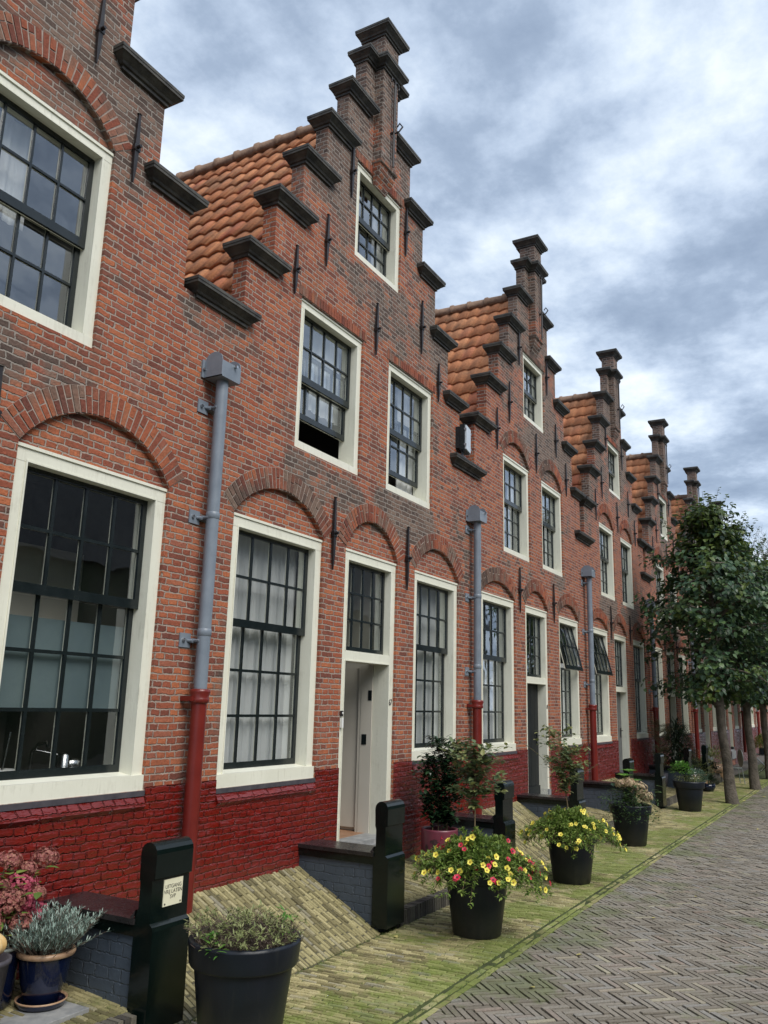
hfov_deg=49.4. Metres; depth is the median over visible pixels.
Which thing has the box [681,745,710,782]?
stoop bench
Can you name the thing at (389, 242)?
window
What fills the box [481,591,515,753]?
window
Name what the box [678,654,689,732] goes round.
window
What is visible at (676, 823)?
sidewalk
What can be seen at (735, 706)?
window
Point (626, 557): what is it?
window
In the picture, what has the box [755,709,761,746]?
downpipe
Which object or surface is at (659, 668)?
window
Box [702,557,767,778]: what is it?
linden tree
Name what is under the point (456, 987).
gutter
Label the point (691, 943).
street
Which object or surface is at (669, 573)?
window
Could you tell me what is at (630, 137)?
sky
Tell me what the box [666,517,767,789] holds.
linden tree
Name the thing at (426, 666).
window
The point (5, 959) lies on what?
flower pot
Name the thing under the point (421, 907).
kerb
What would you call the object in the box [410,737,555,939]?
potted plant
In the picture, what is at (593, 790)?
stoop bench
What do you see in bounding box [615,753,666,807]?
stoop bench
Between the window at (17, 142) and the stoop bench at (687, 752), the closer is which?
the window at (17, 142)
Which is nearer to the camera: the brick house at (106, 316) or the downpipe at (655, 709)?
the brick house at (106, 316)
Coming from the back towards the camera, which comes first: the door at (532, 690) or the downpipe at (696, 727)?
the downpipe at (696, 727)
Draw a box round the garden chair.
[733,749,744,782]
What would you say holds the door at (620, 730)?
in the brick house at (603, 480)
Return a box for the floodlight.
[455,424,470,457]
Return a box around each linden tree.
[632,487,767,803]
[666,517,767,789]
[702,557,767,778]
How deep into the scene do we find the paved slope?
7.38 m
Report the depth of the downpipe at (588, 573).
17.09 m
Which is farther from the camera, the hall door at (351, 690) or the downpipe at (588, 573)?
the downpipe at (588, 573)
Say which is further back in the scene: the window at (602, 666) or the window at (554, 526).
the window at (602, 666)
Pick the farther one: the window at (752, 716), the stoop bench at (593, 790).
the window at (752, 716)
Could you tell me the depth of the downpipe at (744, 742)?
36.79 m
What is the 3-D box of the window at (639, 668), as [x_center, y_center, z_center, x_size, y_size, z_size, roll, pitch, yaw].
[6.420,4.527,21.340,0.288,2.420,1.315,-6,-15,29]
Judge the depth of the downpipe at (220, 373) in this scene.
7.13 m
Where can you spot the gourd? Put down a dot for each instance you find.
(3, 943)
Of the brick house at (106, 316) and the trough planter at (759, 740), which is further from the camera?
the trough planter at (759, 740)
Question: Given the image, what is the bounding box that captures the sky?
[130,0,767,560]
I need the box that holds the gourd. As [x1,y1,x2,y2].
[0,933,6,953]
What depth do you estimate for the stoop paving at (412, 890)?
5.31 m
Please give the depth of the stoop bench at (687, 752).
20.90 m
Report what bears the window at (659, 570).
in the brick house at (652, 496)
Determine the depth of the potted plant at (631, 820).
12.91 m
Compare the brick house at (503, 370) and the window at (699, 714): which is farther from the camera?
the window at (699, 714)
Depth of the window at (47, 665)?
6.34 m
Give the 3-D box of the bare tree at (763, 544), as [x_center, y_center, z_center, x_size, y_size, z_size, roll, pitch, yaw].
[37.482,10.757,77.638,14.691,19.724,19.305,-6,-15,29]
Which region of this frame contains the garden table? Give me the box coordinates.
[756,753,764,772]
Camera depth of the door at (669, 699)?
24.98 m
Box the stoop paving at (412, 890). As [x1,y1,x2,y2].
[0,787,675,1023]
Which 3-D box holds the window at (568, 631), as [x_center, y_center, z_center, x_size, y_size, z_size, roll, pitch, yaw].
[3.549,3.297,16.299,0.398,2.420,1.315,-6,-15,29]
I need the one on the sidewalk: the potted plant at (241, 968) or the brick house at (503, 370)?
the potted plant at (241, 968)
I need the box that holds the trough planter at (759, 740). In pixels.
[754,733,763,754]
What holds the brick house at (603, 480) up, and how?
on the ground at (745, 764)
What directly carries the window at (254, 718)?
in the brick house at (339, 679)
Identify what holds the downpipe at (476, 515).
attached to the brick house at (339, 679)
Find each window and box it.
[0,70,113,347]
[0,442,166,804]
[216,512,322,788]
[294,298,361,474]
[355,162,400,292]
[386,362,431,508]
[412,570,457,760]
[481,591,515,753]
[503,453,528,561]
[523,352,542,432]
[541,481,561,576]
[559,616,582,745]
[593,627,612,742]
[599,522,614,600]
[607,441,619,499]
[620,537,633,608]
[633,640,648,738]
[655,564,664,620]
[655,647,666,735]
[659,495,667,540]
[669,573,676,626]
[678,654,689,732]
[695,667,701,732]
[712,705,716,730]
[734,704,738,728]
[751,707,754,726]
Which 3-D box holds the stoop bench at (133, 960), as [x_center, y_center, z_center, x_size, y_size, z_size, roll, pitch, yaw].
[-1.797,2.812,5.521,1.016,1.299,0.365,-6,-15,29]
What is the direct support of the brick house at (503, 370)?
on the ground at (745, 764)
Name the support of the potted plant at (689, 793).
on the sidewalk
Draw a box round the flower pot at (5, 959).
[0,952,11,1002]
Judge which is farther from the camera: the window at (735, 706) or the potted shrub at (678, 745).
the window at (735, 706)
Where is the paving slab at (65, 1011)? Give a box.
[0,1001,88,1023]
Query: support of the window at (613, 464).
in the brick house at (603, 480)
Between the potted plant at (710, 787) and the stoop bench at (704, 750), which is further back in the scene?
the stoop bench at (704, 750)
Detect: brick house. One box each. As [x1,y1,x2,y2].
[0,0,261,979]
[175,17,486,893]
[435,234,594,811]
[555,348,653,780]
[626,418,693,764]
[671,466,721,763]
[712,501,742,764]
[737,536,757,760]
[749,547,767,755]
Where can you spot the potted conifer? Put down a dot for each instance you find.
(657, 726)
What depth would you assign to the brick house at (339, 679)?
9.84 m
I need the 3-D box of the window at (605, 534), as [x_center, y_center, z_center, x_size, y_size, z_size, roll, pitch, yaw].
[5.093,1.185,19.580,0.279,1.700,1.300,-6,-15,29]
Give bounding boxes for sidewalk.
[186,778,767,1023]
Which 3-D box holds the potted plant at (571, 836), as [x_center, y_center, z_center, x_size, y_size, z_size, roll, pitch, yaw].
[2.290,3.575,10.325,1.335,1.863,1.379,-6,-15,29]
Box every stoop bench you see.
[43,836,193,1023]
[298,799,404,931]
[433,779,515,848]
[517,768,585,817]
[583,758,635,811]
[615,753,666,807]
[649,748,692,787]
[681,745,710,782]
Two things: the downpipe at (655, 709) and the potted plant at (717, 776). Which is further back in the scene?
the potted plant at (717, 776)
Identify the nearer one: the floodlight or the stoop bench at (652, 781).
the floodlight
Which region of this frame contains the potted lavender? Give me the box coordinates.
[2,897,109,1011]
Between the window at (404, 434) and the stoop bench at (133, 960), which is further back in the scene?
the window at (404, 434)
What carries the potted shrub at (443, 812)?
on the stoop paving at (412, 890)
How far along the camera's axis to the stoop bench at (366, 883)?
7.83 m
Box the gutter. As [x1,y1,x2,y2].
[397,782,767,1023]
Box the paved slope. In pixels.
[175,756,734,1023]
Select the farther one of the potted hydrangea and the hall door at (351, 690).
the hall door at (351, 690)
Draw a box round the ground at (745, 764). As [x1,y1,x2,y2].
[733,756,764,774]
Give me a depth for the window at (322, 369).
9.83 m
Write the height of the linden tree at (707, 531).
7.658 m
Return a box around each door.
[340,668,359,826]
[527,684,540,793]
[616,692,622,771]
[669,699,673,758]
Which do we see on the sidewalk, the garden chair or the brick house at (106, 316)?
the garden chair
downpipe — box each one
[178,352,240,914]
[465,505,486,814]
[581,565,597,780]
[645,599,658,752]
[688,623,699,760]
[739,707,746,751]
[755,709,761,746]
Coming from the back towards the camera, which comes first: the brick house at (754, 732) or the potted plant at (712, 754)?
the brick house at (754, 732)
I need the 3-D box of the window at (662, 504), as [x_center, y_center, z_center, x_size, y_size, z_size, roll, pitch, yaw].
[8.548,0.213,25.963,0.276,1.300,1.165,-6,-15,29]
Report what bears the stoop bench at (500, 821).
on the stoop paving at (412, 890)
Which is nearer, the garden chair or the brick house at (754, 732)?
the garden chair
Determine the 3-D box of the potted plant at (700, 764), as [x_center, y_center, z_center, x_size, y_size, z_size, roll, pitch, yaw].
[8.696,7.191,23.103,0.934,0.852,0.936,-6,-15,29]
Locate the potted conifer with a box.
[643,718,673,785]
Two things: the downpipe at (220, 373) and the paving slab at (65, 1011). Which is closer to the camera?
the paving slab at (65, 1011)
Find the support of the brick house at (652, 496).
on the ground at (745, 764)
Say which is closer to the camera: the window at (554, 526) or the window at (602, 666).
the window at (554, 526)
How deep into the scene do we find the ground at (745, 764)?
33.92 m
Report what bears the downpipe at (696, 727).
attached to the brick house at (652, 496)
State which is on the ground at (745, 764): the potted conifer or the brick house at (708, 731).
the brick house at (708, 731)
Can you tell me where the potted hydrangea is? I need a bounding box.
[0,846,59,1010]
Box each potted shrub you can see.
[406,734,471,873]
[660,717,701,775]
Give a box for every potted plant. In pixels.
[184,900,306,1023]
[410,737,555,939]
[515,724,627,884]
[598,769,661,846]
[668,760,708,811]
[691,757,713,782]
[695,773,720,791]
[696,744,722,776]
[708,759,722,784]
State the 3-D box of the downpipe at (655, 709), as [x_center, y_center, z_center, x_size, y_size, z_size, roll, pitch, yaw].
[7.099,4.627,22.130,0.418,4.633,0.330,-6,-15,29]
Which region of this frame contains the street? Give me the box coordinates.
[419,785,767,1023]
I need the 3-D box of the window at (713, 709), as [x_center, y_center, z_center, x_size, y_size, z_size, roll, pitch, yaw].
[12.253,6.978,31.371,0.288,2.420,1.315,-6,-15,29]
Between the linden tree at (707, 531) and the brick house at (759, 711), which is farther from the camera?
the brick house at (759, 711)
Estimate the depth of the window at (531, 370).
16.22 m
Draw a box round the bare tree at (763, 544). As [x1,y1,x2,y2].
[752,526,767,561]
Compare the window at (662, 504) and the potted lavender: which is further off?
the window at (662, 504)
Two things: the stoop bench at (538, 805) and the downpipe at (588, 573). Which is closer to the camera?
the stoop bench at (538, 805)
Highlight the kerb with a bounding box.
[94,777,722,1023]
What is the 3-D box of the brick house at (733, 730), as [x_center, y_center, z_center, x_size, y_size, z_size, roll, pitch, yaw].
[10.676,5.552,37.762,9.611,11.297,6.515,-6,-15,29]
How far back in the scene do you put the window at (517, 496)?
14.89 m

